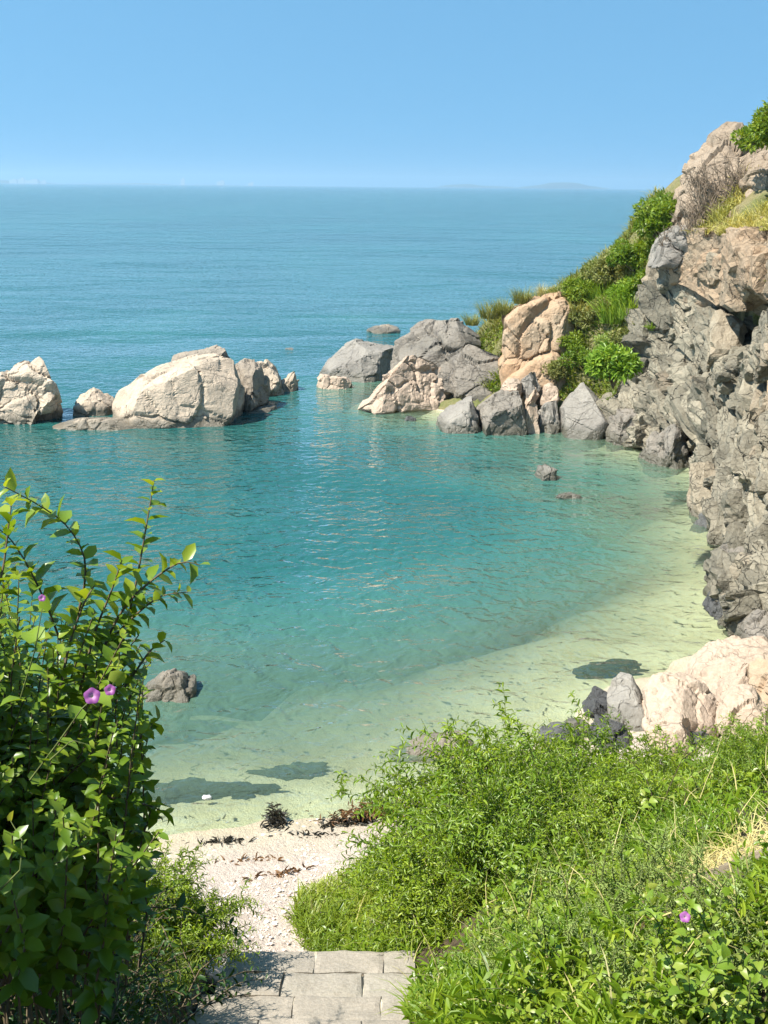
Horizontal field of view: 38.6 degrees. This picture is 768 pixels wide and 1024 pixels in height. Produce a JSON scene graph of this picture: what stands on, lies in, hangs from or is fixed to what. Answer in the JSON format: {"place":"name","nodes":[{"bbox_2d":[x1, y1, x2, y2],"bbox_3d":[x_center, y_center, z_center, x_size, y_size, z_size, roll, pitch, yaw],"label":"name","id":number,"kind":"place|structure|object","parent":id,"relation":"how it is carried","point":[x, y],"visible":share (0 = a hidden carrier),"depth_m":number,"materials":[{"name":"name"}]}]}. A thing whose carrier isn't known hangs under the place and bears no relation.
{"place":"outdoors","nodes":[
{"label":"outdoors","id":0,"kind":"place"},
{"bbox_2d":[188,950,417,1023],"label":"path","id":1,"kind":"structure","parent":0,"point":[330,987],"depth_m":8.16,"materials":[{"name":"stone"}]},
{"bbox_2d":[0,183,718,822],"bbox_3d":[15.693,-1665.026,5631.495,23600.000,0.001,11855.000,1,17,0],"label":"water","id":2,"kind":"structure","parent":0,"point":[356,559],"depth_m":28.86,"materials":[{"name":"liquid"}]},
{"bbox_2d":[0,357,62,424],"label":"boulder","id":3,"kind":"object","parent":2,"relation":"in","point":[29,393],"visible":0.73,"depth_m":33.18,"materials":[{"name":"stone"}]},
{"bbox_2d":[73,387,114,415],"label":"boulder","id":4,"kind":"object","parent":2,"relation":"in","point":[93,401],"visible":0.69,"depth_m":34.49,"materials":[{"name":"stone"}]},
{"bbox_2d":[52,417,135,429],"bbox_3d":[-8.757,-2.556,33.048,3.256,0.719,1.607,1,17,0],"label":"rock ledge","id":5,"kind":"object","parent":2,"relation":"in","point":[100,423],"visible":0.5,"depth_m":32.54,"materials":[{"name":"stone"}]},
{"bbox_2d":[140,668,196,702],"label":"boulder","id":6,"kind":"object","parent":2,"relation":"in","point":[175,685],"visible":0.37,"depth_m":15.57,"materials":[{"name":"stone"}]},
{"bbox_2d":[112,353,244,428],"bbox_3d":[-6.465,-3.571,34.152,4.060,2.568,3.361,1,17,0],"label":"boulder","id":7,"kind":"object","parent":2,"relation":"in","point":[199,390],"visible":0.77,"depth_m":33.03,"materials":[{"name":"stone"}]},
{"bbox_2d":[171,345,229,361],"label":"boulder","id":8,"kind":"object","parent":2,"relation":"in","point":[219,350],"visible":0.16,"depth_m":37.20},
{"bbox_2d":[235,358,270,411],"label":"boulder","id":9,"kind":"object","parent":2,"relation":"in","point":[255,381],"visible":0.69,"depth_m":35.44,"materials":[{"name":"stone"}]},
{"bbox_2d":[257,359,283,395],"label":"boulder","id":10,"kind":"object","parent":2,"relation":"in","point":[270,371],"visible":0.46,"depth_m":38.08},
{"bbox_2d":[317,374,351,388],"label":"boulder","id":11,"kind":"object","parent":2,"relation":"in","point":[325,381],"visible":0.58,"depth_m":39.39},
{"bbox_2d":[319,338,392,393],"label":"boulder","id":12,"kind":"object","parent":2,"relation":"in","point":[358,360],"visible":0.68,"depth_m":41.23,"materials":[{"name":"stone"}]},
{"bbox_2d":[0,0,767,188],"label":"sky","id":13,"kind":"structure","parent":0,"point":[611,94],"materials":[{"name":"blue"}]},
{"bbox_2d":[114,393,767,1023],"bbox_3d":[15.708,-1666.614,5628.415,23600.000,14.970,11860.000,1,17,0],"label":"ground","id":14,"kind":"structure","parent":0,"point":[650,627],"depth_m":15.39,"materials":[{"name":"sand"}]},
{"bbox_2d":[0,467,209,1023],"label":"flowering shrub","id":15,"kind":"object","parent":14,"relation":"on","point":[68,898],"visible":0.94,"depth_m":2.60,"materials":[{"name":"green plant"}]},
{"bbox_2d":[0,585,126,893],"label":"bindweed vine","id":16,"kind":"object","parent":15,"relation":"attached to","point":[117,677],"visible":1,"depth_m":2.28,"materials":[{"name":"green plant"}]},
{"bbox_2d":[0,945,217,1023],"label":"leafy shrub","id":17,"kind":"object","parent":14,"relation":"on","point":[116,1018],"visible":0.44,"depth_m":3.35,"materials":[{"name":"green plant"}]},
{"bbox_2d":[11,892,210,1023],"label":"leafy shrub","id":18,"kind":"object","parent":14,"relation":"on","point":[141,969],"visible":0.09,"depth_m":5.21,"materials":[{"name":"green plant"}]},
{"bbox_2d":[10,650,237,1023],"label":"leafy shrub","id":19,"kind":"object","parent":14,"relation":"on","point":[181,902],"visible":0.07,"depth_m":3.57,"materials":[{"name":"green plant"}]},
{"bbox_2d":[2,879,267,1023],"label":"leafy shrub","id":20,"kind":"object","parent":14,"relation":"on","point":[137,1008],"visible":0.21,"depth_m":4.32,"materials":[{"name":"green plant"}]},
{"bbox_2d":[125,813,202,990],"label":"leafy shrub","id":21,"kind":"object","parent":14,"relation":"on","point":[162,923],"visible":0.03,"depth_m":5.82,"materials":[{"name":"green plant"}]},
{"bbox_2d":[121,931,207,1000],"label":"feathery shrub","id":22,"kind":"object","parent":14,"relation":"on","point":[184,964],"visible":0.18,"depth_m":7.30,"materials":[{"name":"green plant"}]},
{"bbox_2d":[133,777,228,804],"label":"submerged rock","id":23,"kind":"object","parent":14,"relation":"on","point":[186,790],"visible":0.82,"depth_m":13.38,"materials":[{"name":"stone"}]},
{"bbox_2d":[129,839,265,1000],"bbox_3d":[-1.705,2.947,8.273,1.592,1.020,1.672,1,17,0],"label":"feathery shrub","id":24,"kind":"object","parent":14,"relation":"on","point":[191,928],"visible":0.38,"depth_m":8.19,"materials":[{"name":"green plant"}]},
{"bbox_2d":[198,782,289,799],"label":"submerged rock","id":25,"kind":"object","parent":14,"relation":"on","point":[241,790],"visible":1,"depth_m":13.31,"materials":[{"name":"stone"}]},
{"bbox_2d":[260,802,292,835],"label":"seaweed clump","id":26,"kind":"object","parent":14,"relation":"on","point":[275,819],"visible":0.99,"depth_m":12.50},
{"bbox_2d":[154,814,404,973],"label":"pebbles","id":27,"kind":"object","parent":14,"relation":"on","point":[274,923],"visible":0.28,"depth_m":10.97,"materials":[{"name":"gravel"}]},
{"bbox_2d":[246,762,332,780],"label":"submerged rock","id":28,"kind":"object","parent":14,"relation":"on","point":[297,770],"visible":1,"depth_m":13.85,"materials":[{"name":"stone"}]},
{"bbox_2d":[309,813,389,828],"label":"seaweed clump","id":29,"kind":"object","parent":14,"relation":"on","point":[364,822],"visible":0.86,"depth_m":12.45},
{"bbox_2d":[305,797,408,830],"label":"seaweed clump","id":30,"kind":"object","parent":14,"relation":"on","point":[345,813],"visible":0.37,"depth_m":12.57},
{"bbox_2d":[275,835,498,951],"bbox_3d":[0.045,3.259,10.063,2.232,1.546,2.788,1,17,0],"label":"ground cover","id":31,"kind":"object","parent":14,"relation":"on","point":[305,926],"visible":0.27,"depth_m":10.10,"materials":[{"name":"green plant"}]},
{"bbox_2d":[358,355,449,418],"bbox_3d":[0.770,-4.043,36.278,2.559,2.250,3.456,8,18,22],"label":"boulder","id":32,"kind":"object","parent":14,"relation":"on","point":[413,383],"visible":0.84,"depth_m":35.75,"materials":[{"name":"stone"}]},
{"bbox_2d":[328,805,497,955],"bbox_3d":[0.454,3.032,9.248,1.931,1.079,1.767,8,18,23],"label":"narrow leaved shrub","id":33,"kind":"object","parent":14,"relation":"on","point":[419,895],"visible":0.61,"depth_m":8.93,"materials":[{"name":"green plant"}]},
{"bbox_2d":[386,318,480,399],"bbox_3d":[2.237,-5.188,38.562,4.654,3.221,4.673,1,17,0],"label":"boulder","id":34,"kind":"object","parent":14,"relation":"on","point":[437,342],"visible":0.44,"depth_m":37.24,"materials":[{"name":"stone"}]},
{"bbox_2d":[389,730,477,763],"bbox_3d":[0.650,3.077,14.248,1.179,0.383,0.670,1,17,0],"label":"rock","id":35,"kind":"object","parent":14,"relation":"on","point":[412,754],"visible":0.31,"depth_m":14.14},
{"bbox_2d":[320,715,548,930],"bbox_3d":[0.755,2.784,10.087,2.672,1.688,2.515,1,17,0],"label":"narrow leaved shrub","id":36,"kind":"object","parent":14,"relation":"on","point":[388,804],"visible":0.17,"depth_m":10.15,"materials":[{"name":"green plant"}]},
{"bbox_2d":[436,396,481,433],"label":"boulder","id":37,"kind":"object","parent":14,"relation":"on","point":[460,417],"visible":0.69,"depth_m":32.66,"materials":[{"name":"stone"}]},
{"bbox_2d":[447,344,499,401],"bbox_3d":[2.995,-4.300,36.597,2.366,2.549,2.587,1,17,0],"label":"boulder","id":38,"kind":"object","parent":14,"relation":"on","point":[470,365],"visible":0.51,"depth_m":35.97,"materials":[{"name":"stone"}]},
{"bbox_2d":[365,682,620,878],"bbox_3d":[1.386,2.562,10.330,2.540,1.551,2.775,10,19,30],"label":"narrow leaved shrub","id":39,"kind":"object","parent":14,"relation":"on","point":[477,748],"visible":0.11,"depth_m":10.35,"materials":[{"name":"green plant"}]},
{"bbox_2d":[372,721,628,925],"bbox_3d":[1.110,2.449,8.705,2.078,1.394,2.207,-12,20,-35],"label":"narrow leaved shrub","id":40,"kind":"object","parent":14,"relation":"on","point":[512,831],"visible":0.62,"depth_m":8.66,"materials":[{"name":"green plant"}]},
{"bbox_2d":[450,902,556,990],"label":"feathery weed","id":41,"kind":"object","parent":14,"relation":"on","point":[474,961],"visible":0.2,"depth_m":5.94,"materials":[{"name":"green plant"}]},
{"bbox_2d":[443,842,606,959],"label":"round leaved plant","id":42,"kind":"object","parent":14,"relation":"on","point":[524,890],"visible":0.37,"depth_m":7.16,"materials":[{"name":"green plant"}]},
{"bbox_2d":[525,401,539,433],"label":"stone","id":43,"kind":"object","parent":14,"relation":"on","point":[531,416],"visible":0.62,"depth_m":32.55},
{"bbox_2d":[309,730,767,1023],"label":"ground cover","id":44,"kind":"object","parent":14,"relation":"on","point":[472,990],"visible":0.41,"depth_m":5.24,"materials":[{"name":"green plant"}]},
{"bbox_2d":[538,401,560,432],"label":"stone","id":45,"kind":"object","parent":14,"relation":"on","point":[547,411],"visible":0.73,"depth_m":32.76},
{"bbox_2d":[479,894,628,1023],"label":"round leaved plant","id":46,"kind":"object","parent":14,"relation":"on","point":[542,1014],"visible":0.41,"depth_m":4.81,"materials":[{"name":"green plant"}]},
{"bbox_2d":[344,732,767,1023],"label":"dry stems","id":47,"kind":"object","parent":14,"relation":"on","point":[728,896],"visible":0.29,"depth_m":6.14,"materials":[{"name":"plant"}]},
{"bbox_2d":[539,721,580,748],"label":"stone","id":48,"kind":"object","parent":14,"relation":"on","point":[556,729],"visible":0.34,"depth_m":14.30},
{"bbox_2d":[458,690,670,826],"bbox_3d":[1.731,2.365,9.616,1.968,1.321,2.091,-6,18,-21],"label":"narrow leaved shrub","id":49,"kind":"object","parent":14,"relation":"on","point":[563,770],"visible":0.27,"depth_m":9.79,"materials":[{"name":"green plant"}]},
{"bbox_2d":[526,821,618,900],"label":"round leaved plant","id":50,"kind":"object","parent":14,"relation":"on","point":[567,859],"visible":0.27,"depth_m":7.49,"materials":[{"name":"green plant"}]},
{"bbox_2d":[559,382,607,448],"bbox_3d":[5.926,-2.833,32.653,1.379,1.984,2.076,1,17,0],"label":"boulder","id":51,"kind":"object","parent":14,"relation":"on","point":[582,419],"visible":0.78,"depth_m":32.05,"materials":[{"name":"stone"}]},
{"bbox_2d":[512,874,665,976],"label":"feathery weed","id":52,"kind":"object","parent":14,"relation":"on","point":[568,930],"visible":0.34,"depth_m":4.96,"materials":[{"name":"green plant"}]},
{"bbox_2d":[582,686,607,717],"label":"boulder","id":53,"kind":"object","parent":14,"relation":"on","point":[594,702],"visible":0.49,"depth_m":15.06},
{"bbox_2d":[528,814,681,929],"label":"feathery weed","id":54,"kind":"object","parent":14,"relation":"on","point":[572,889],"visible":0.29,"depth_m":5.52,"materials":[{"name":"green plant"}]},
{"bbox_2d":[587,714,631,750],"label":"boulder","id":55,"kind":"object","parent":14,"relation":"on","point":[616,726],"visible":0.32,"depth_m":14.11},
{"bbox_2d":[572,658,648,678],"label":"submerged rock","id":56,"kind":"object","parent":14,"relation":"on","point":[607,670],"visible":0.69,"depth_m":16.74,"materials":[{"name":"stone"}]},
{"bbox_2d":[602,408,636,450],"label":"boulder","id":57,"kind":"object","parent":14,"relation":"on","point":[619,423],"visible":0.5,"depth_m":31.31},
{"bbox_2d":[535,748,710,861],"bbox_3d":[1.797,2.151,8.085,1.448,0.809,1.325,-1,17,-5],"label":"narrow leaved shrub","id":58,"kind":"object","parent":14,"relation":"on","point":[628,796],"visible":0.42,"depth_m":8.04,"materials":[{"name":"green plant"}]},
{"bbox_2d":[605,672,643,731],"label":"boulder","id":59,"kind":"object","parent":14,"relation":"on","point":[624,697],"visible":0.38,"depth_m":14.79,"materials":[{"name":"stone"}]},
{"bbox_2d":[582,786,686,859],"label":"round leaved plant","id":60,"kind":"object","parent":14,"relation":"on","point":[600,841],"visible":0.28,"depth_m":7.68,"materials":[{"name":"green plant"}]},
{"bbox_2d":[505,794,767,964],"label":"dry straw","id":61,"kind":"object","parent":14,"relation":"on","point":[730,848],"visible":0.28,"depth_m":6.16,"materials":[{"name":"plant"}]},
{"bbox_2d":[572,897,711,1023],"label":"feathery weed","id":62,"kind":"object","parent":14,"relation":"on","point":[624,976],"visible":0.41,"depth_m":4.32,"materials":[{"name":"green plant"}]},
{"bbox_2d":[595,800,706,924],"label":"feathery weed","id":63,"kind":"object","parent":14,"relation":"on","point":[612,869],"visible":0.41,"depth_m":5.50,"materials":[{"name":"green plant"}]},
{"bbox_2d":[588,724,718,798],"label":"narrow leaved shrub","id":64,"kind":"object","parent":14,"relation":"on","point":[655,755],"visible":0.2,"depth_m":9.17,"materials":[{"name":"green plant"}]},
{"bbox_2d":[603,736,716,823],"bbox_3d":[1.885,1.923,7.683,0.815,0.993,0.464,7,18,20],"label":"sapling","id":65,"kind":"object","parent":14,"relation":"on","point":[653,801],"visible":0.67,"depth_m":7.66,"materials":[{"name":"green plant"}]},
{"bbox_2d":[638,424,690,476],"bbox_3d":[7.701,-1.575,29.288,1.619,1.707,1.713,1,17,0],"label":"boulder","id":66,"kind":"object","parent":14,"relation":"on","point":[665,449],"visible":0.73,"depth_m":28.86,"materials":[{"name":"stone"}]},
{"bbox_2d":[647,705,692,757],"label":"boulder","id":67,"kind":"object","parent":14,"relation":"on","point":[670,720],"visible":0.59,"depth_m":13.73,"materials":[{"name":"stone"}]},
{"bbox_2d":[581,872,767,1023],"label":"round leaved plant","id":68,"kind":"object","parent":14,"relation":"on","point":[653,910],"visible":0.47,"depth_m":4.15,"materials":[{"name":"green plant"}]},
{"bbox_2d":[641,672,718,739],"bbox_3d":[3.892,2.732,14.515,1.015,1.088,1.392,1,17,0],"label":"boulder","id":69,"kind":"object","parent":14,"relation":"on","point":[692,699],"visible":0.59,"depth_m":14.30,"materials":[{"name":"stone"}]},
{"bbox_2d":[612,817,767,937],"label":"feathery weed","id":70,"kind":"object","parent":14,"relation":"on","point":[663,877],"visible":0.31,"depth_m":4.75,"materials":[{"name":"green plant"}]},
{"bbox_2d":[621,865,767,1023],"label":"round leaved plant","id":71,"kind":"object","parent":14,"relation":"on","point":[748,998],"visible":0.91,"depth_m":3.79,"materials":[{"name":"green plant"}]},
{"bbox_2d":[652,911,749,1002],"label":"bindweed vine","id":72,"kind":"object","parent":14,"relation":"on","point":[723,963],"visible":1,"depth_m":3.45,"materials":[{"name":"green plant"}]},
{"bbox_2d":[655,842,767,993],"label":"feathery weed","id":73,"kind":"object","parent":14,"relation":"on","point":[732,925],"visible":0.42,"depth_m":4.25,"materials":[{"name":"green plant"}]},
{"bbox_2d":[662,841,767,924],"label":"feathery weed","id":74,"kind":"object","parent":14,"relation":"on","point":[673,896],"visible":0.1,"depth_m":4.78,"materials":[{"name":"green plant"}]},
{"bbox_2d":[670,715,767,810],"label":"narrow leaved shrub","id":75,"kind":"object","parent":14,"relation":"on","point":[745,762],"visible":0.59,"depth_m":8.05,"materials":[{"name":"green plant"}]},
{"bbox_2d":[683,704,767,771],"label":"narrow leaved shrub","id":76,"kind":"object","parent":14,"relation":"on","point":[751,731],"visible":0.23,"depth_m":9.25,"materials":[{"name":"green plant"}]},
{"bbox_2d":[685,636,767,689],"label":"boulder","id":77,"kind":"object","parent":14,"relation":"on","point":[710,664],"visible":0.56,"depth_m":15.87,"materials":[{"name":"stone"}]},
{"bbox_2d":[710,663,748,706],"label":"boulder","id":78,"kind":"object","parent":77,"relation":"on","point":[723,684],"visible":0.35,"depth_m":15.04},
{"bbox_2d":[714,684,767,740],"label":"boulder","id":79,"kind":"object","parent":14,"relation":"on","point":[746,702],"visible":0.66,"depth_m":13.80,"materials":[{"name":"stone"}]},
{"bbox_2d":[747,658,767,705],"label":"boulder","id":80,"kind":"object","parent":14,"relation":"on","point":[757,673],"visible":0.48,"depth_m":14.76,"materials":[{"name":"beige stone"}]},
{"bbox_2d":[517,182,608,188],"bbox_3d":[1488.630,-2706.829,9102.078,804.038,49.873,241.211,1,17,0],"label":"hills","id":81,"kind":"structure","parent":0,"point":[567,185],"depth_m":9004.13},
{"bbox_2d":[417,175,767,420],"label":"hillside","id":82,"kind":"structure","parent":0,"point":[742,206],"depth_m":33.77,"materials":[{"name":"plant"}]},
{"bbox_2d":[476,389,527,435],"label":"boulder","id":83,"kind":"object","parent":82,"relation":"on","point":[501,412],"visible":0.87,"depth_m":32.28,"materials":[{"name":"stone"}]},
{"bbox_2d":[523,387,539,408],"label":"stone","id":84,"kind":"object","parent":82,"relation":"on","point":[533,396],"visible":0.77,"depth_m":33.27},
{"bbox_2d":[521,372,540,399],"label":"stone","id":85,"kind":"object","parent":84,"relation":"on","point":[529,382],"visible":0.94,"depth_m":33.37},
{"bbox_2d":[506,354,565,404],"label":"granite block","id":86,"kind":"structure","parent":82,"relation":"on","point":[535,365],"depth_m":34.07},
{"bbox_2d":[498,291,574,386],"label":"granite block","id":87,"kind":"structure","parent":82,"relation":"on","point":[535,327],"depth_m":34.37,"materials":[{"name":"stone"}]},
{"bbox_2d":[541,359,570,381],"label":"hill bush","id":88,"kind":"object","parent":82,"relation":"on","point":[556,371],"visible":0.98,"depth_m":33.89,"materials":[{"name":"green plant"}]},
{"bbox_2d":[475,184,674,409],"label":"hill grass","id":89,"kind":"structure","parent":82,"relation":"on","point":[624,236],"depth_m":34.88,"materials":[{"name":"green plant"}]},
{"bbox_2d":[557,343,594,373],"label":"hill bush","id":90,"kind":"object","parent":82,"relation":"on","point":[577,359],"visible":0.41,"depth_m":33.76,"materials":[{"name":"green plant"}]},
{"bbox_2d":[561,273,597,302],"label":"hill bush","id":91,"kind":"object","parent":82,"relation":"on","point":[578,291],"visible":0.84,"depth_m":34.79,"materials":[{"name":"green plant"}]},
{"bbox_2d":[567,304,595,329],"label":"hill bush","id":92,"kind":"object","parent":82,"relation":"on","point":[576,317],"visible":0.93,"depth_m":34.34,"materials":[{"name":"green plant"}]},
{"bbox_2d":[579,253,628,284],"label":"hill bush","id":93,"kind":"object","parent":82,"relation":"on","point":[604,272],"visible":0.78,"depth_m":34.18,"materials":[{"name":"green plant"}]},
{"bbox_2d":[580,291,636,324],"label":"grass clump","id":94,"kind":"object","parent":82,"relation":"on","point":[611,318],"visible":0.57,"depth_m":33.14,"materials":[{"name":"green plant"}]},
{"bbox_2d":[583,340,643,388],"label":"hill bush","id":95,"kind":"object","parent":82,"relation":"on","point":[613,363],"visible":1,"depth_m":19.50,"materials":[{"name":"green plant"}]},
{"bbox_2d":[604,276,637,305],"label":"hill bush","id":96,"kind":"object","parent":82,"relation":"on","point":[618,288],"visible":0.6,"depth_m":32.71,"materials":[{"name":"green plant"}]},
{"bbox_2d":[606,238,648,271],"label":"hill bush","id":97,"kind":"object","parent":82,"relation":"on","point":[627,253],"visible":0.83,"depth_m":32.96,"materials":[{"name":"green plant"}]},
{"bbox_2d":[631,191,676,237],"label":"hill bush","id":98,"kind":"object","parent":82,"relation":"on","point":[656,217],"visible":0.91,"depth_m":31.83,"materials":[{"name":"green plant"}]},
{"bbox_2d":[677,171,738,218],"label":"dry bush","id":99,"kind":"object","parent":82,"relation":"on","point":[700,205],"visible":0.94,"depth_m":28.99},
{"bbox_2d":[666,121,767,230],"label":"rock outcrop","id":100,"kind":"object","parent":82,"relation":"on","point":[718,145],"visible":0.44,"depth_m":30.70,"materials":[{"name":"stone"}]},
{"bbox_2d":[698,154,745,203],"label":"dry bush","id":101,"kind":"object","parent":82,"relation":"on","point":[716,185],"visible":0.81,"depth_m":29.07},
{"bbox_2d":[715,150,767,200],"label":"rock outcrop","id":102,"kind":"object","parent":82,"relation":"on","point":[760,158],"visible":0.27,"depth_m":29.32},
{"bbox_2d":[730,122,767,154],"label":"hill bush","id":103,"kind":"object","parent":82,"relation":"on","point":[755,140],"visible":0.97,"depth_m":26.85,"materials":[{"name":"green plant"}]},
{"bbox_2d":[738,167,767,197],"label":"rock outcrop","id":104,"kind":"object","parent":82,"relation":"on","point":[755,179],"visible":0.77,"depth_m":28.07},
{"bbox_2d":[596,208,767,636],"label":"cliff","id":105,"kind":"structure","parent":0,"point":[701,381],"depth_m":26.32,"materials":[{"name":"stone"}]},
{"bbox_2d":[648,224,699,272],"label":"rock outcrop","id":106,"kind":"object","parent":105,"relation":"on","point":[668,255],"visible":0.66,"depth_m":29.61,"materials":[{"name":"stone"}]},
{"bbox_2d":[670,198,709,231],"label":"dry bush","id":107,"kind":"object","parent":105,"relation":"on","point":[693,221],"visible":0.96,"depth_m":29.14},
{"bbox_2d":[682,161,767,235],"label":"dry grass","id":108,"kind":"structure","parent":105,"relation":"on","point":[750,220],"depth_m":27.85,"materials":[{"name":"plant"}]},
{"bbox_2d":[734,609,767,638],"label":"boulder","id":109,"kind":"object","parent":105,"relation":"on","point":[753,623],"visible":0.55,"depth_m":17.32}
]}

